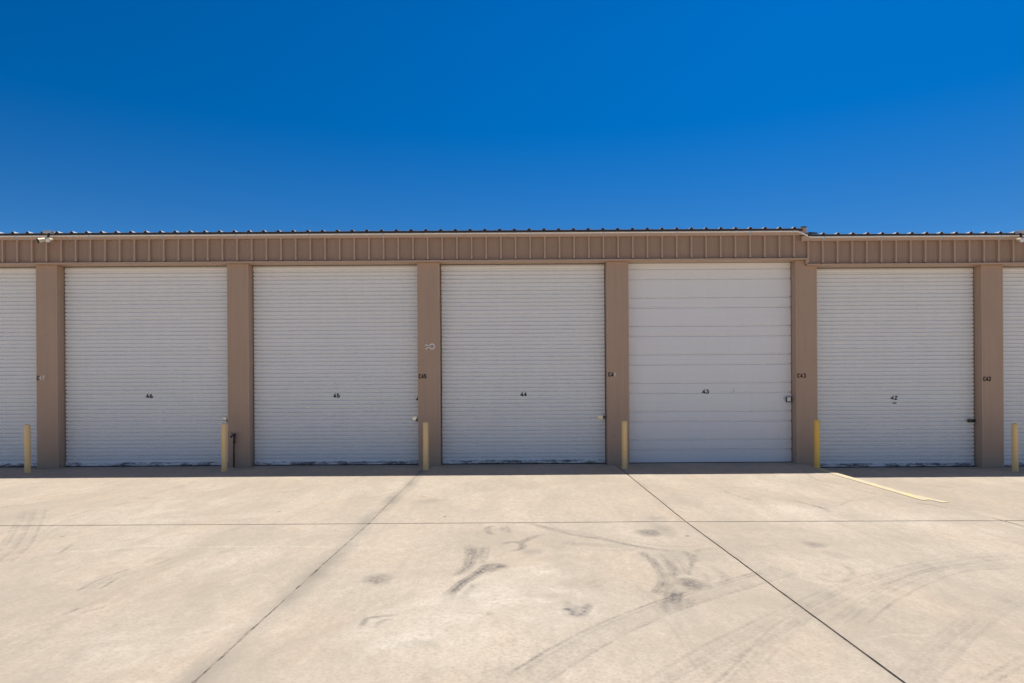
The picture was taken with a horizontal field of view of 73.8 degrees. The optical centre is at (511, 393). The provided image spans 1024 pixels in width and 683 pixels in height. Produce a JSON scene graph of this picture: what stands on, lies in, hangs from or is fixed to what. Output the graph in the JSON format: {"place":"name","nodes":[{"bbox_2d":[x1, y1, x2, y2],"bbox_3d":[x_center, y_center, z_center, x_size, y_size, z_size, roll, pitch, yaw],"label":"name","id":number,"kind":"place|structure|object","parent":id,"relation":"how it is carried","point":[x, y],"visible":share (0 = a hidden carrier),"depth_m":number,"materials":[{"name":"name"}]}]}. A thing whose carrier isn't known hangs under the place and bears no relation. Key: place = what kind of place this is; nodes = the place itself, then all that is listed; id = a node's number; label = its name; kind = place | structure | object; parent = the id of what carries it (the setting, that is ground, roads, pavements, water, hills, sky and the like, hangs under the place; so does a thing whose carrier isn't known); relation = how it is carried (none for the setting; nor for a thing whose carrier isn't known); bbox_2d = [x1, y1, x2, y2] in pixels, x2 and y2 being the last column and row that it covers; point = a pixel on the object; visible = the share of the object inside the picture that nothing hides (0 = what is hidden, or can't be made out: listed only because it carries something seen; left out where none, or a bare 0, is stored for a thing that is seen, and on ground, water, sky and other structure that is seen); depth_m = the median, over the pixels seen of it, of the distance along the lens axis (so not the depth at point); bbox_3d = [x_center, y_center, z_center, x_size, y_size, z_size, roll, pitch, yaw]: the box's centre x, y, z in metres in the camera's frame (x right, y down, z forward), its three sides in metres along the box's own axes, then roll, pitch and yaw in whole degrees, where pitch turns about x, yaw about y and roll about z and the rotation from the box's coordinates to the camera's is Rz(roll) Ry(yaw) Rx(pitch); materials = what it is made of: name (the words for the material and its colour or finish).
{"place":"outdoors","nodes":[
{"label":"outdoors","id":0,"kind":"place"},
{"bbox_2d":[0,462,1023,682],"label":"concrete yard","id":1,"kind":"structure","parent":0,"point":[504,573],"depth_m":6.11,"materials":[{"name":"beige concrete"}]},
{"bbox_2d":[24,424,30,472],"bbox_3d":[-9.727,1.181,13.699,0.113,1.124,0.113,-1,0,-12],"label":"bollard","id":2,"kind":"object","parent":1,"relation":"on","point":[27,448],"visible":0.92,"depth_m":13.65,"materials":[{"name":"beige metal"}]},
{"bbox_2d":[221,423,226,471],"bbox_3d":[-5.776,1.156,13.701,0.113,1.124,0.113,0,0,42],"label":"bollard","id":3,"kind":"object","parent":1,"relation":"on","point":[223,447],"visible":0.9,"depth_m":13.66,"materials":[{"name":"beige metal"}]},
{"bbox_2d":[230,432,235,466],"bbox_3d":[-5.851,1.214,14.324,0.118,0.787,0.055,0,0,-14],"label":"standpipe","id":4,"kind":"object","parent":1,"relation":"on","point":[234,437],"visible":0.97,"depth_m":14.31,"materials":[{"name":"black metal"}]},
{"bbox_2d":[192,474,417,682],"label":"joint filler","id":5,"kind":"object","parent":1,"relation":"on","point":[242,638],"visible":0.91,"depth_m":5.14,"materials":[{"name":"grey"}]},
{"bbox_2d":[423,422,428,469],"bbox_3d":[-1.730,1.131,13.701,0.113,1.124,0.113,0,0,-11],"label":"bollard","id":6,"kind":"object","parent":1,"relation":"on","point":[425,445],"visible":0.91,"depth_m":13.66,"materials":[{"name":"beige metal"}]},
{"bbox_2d":[270,467,903,682],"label":"joint filler","id":7,"kind":"object","parent":1,"relation":"on","point":[772,586],"visible":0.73,"depth_m":5.35,"materials":[{"name":"grey"}]},
{"bbox_2d":[622,420,627,468],"bbox_3d":[2.260,1.106,13.699,0.113,1.124,0.113,0,0,32],"label":"bollard","id":8,"kind":"object","parent":1,"relation":"on","point":[624,446],"visible":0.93,"depth_m":13.65,"materials":[{"name":"beige metal"}]},
{"bbox_2d":[814,419,819,467],"bbox_3d":[6.122,1.083,13.701,0.113,1.124,0.113,0,0,44],"label":"bollard","id":9,"kind":"object","parent":1,"relation":"on","point":[816,443],"visible":0.94,"depth_m":13.65,"materials":[{"name":"yellow metal"}]},
{"bbox_2d":[814,468,945,501],"bbox_3d":[6.177,1.539,11.775,0.390,0.100,3.690,0,0,0],"label":"painted line","id":10,"kind":"object","parent":1,"relation":"on","point":[880,486],"visible":0.94,"depth_m":11.24,"materials":[{"name":"yellow paint"}]},
{"bbox_2d":[1011,423,1018,471],"bbox_3d":[10.099,1.159,13.701,0.113,1.124,0.113,0,0,-41],"label":"bollard","id":11,"kind":"object","parent":1,"relation":"on","point":[1014,447],"visible":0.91,"depth_m":13.66,"materials":[{"name":"beige metal"}]},
{"bbox_2d":[0,0,1023,233],"label":"sky","id":12,"kind":"structure","parent":0,"point":[827,116],"materials":[{"name":"blue"}]},
{"label":"ground","id":13,"kind":"structure","parent":0,"visible":0},
{"bbox_2d":[0,226,1023,467],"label":"storage building","id":14,"kind":"structure","parent":13,"relation":"on","point":[469,346],"depth_m":14.62,"materials":[{"name":"beige paint"}]},
{"bbox_2d":[0,268,36,466],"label":"roller door","id":15,"kind":"structure","parent":14,"relation":"in","point":[18,382],"depth_m":14.62,"materials":[{"name":"paint"}]},
{"bbox_2d":[36,230,54,243],"bbox_3d":[-9.634,-3.223,14.115,0.284,0.302,0.311,0,0,0],"label":"floodlight","id":16,"kind":"object","parent":14,"relation":"attached to","point":[44,239],"visible":1,"depth_m":14.08,"materials":[{"name":"metal"}]},
{"bbox_2d":[65,266,227,466],"bbox_3d":[-7.803,-0.568,14.636,3.568,4.289,0.092,0,0,0],"label":"roller door","id":17,"kind":"structure","parent":14,"relation":"in","point":[146,368],"depth_m":14.62,"materials":[{"name":"paint"}]},
{"bbox_2d":[253,265,417,465],"bbox_3d":[-3.775,-0.594,14.636,3.545,4.289,0.092,0,0,0],"label":"roller door","id":18,"kind":"structure","parent":14,"relation":"in","point":[336,347],"depth_m":14.62,"materials":[{"name":"paint"}]},
{"bbox_2d":[441,264,605,463],"bbox_3d":[0.242,-0.619,14.636,3.528,4.289,0.104,0,0,0],"label":"roller door","id":19,"kind":"structure","parent":14,"relation":"in","point":[523,345],"depth_m":14.62,"materials":[{"name":"paint"}]},
{"bbox_2d":[628,263,791,462],"bbox_3d":[4.228,-0.649,14.623,3.513,4.284,0.086,0,0,0],"label":"sectional door","id":20,"kind":"structure","parent":14,"relation":"in","point":[710,343],"depth_m":14.63,"materials":[{"name":"paint"}]},
{"bbox_2d":[817,267,975,467],"bbox_3d":[8.181,-0.548,14.636,3.472,4.282,0.104,0,0,0],"label":"roller door","id":21,"kind":"structure","parent":14,"relation":"in","point":[895,360],"depth_m":14.62,"materials":[{"name":"paint"}]},
{"bbox_2d":[1003,267,1023,465],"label":"roller door","id":22,"kind":"structure","parent":14,"relation":"in","point":[1013,277],"depth_m":14.62,"materials":[{"name":"paint"}]},
{"bbox_2d":[1014,230,1023,242],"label":"floodlight","id":23,"kind":"object","parent":14,"relation":"attached to","point":[1021,238],"visible":1,"depth_m":14.12,"materials":[{"name":"metal"}]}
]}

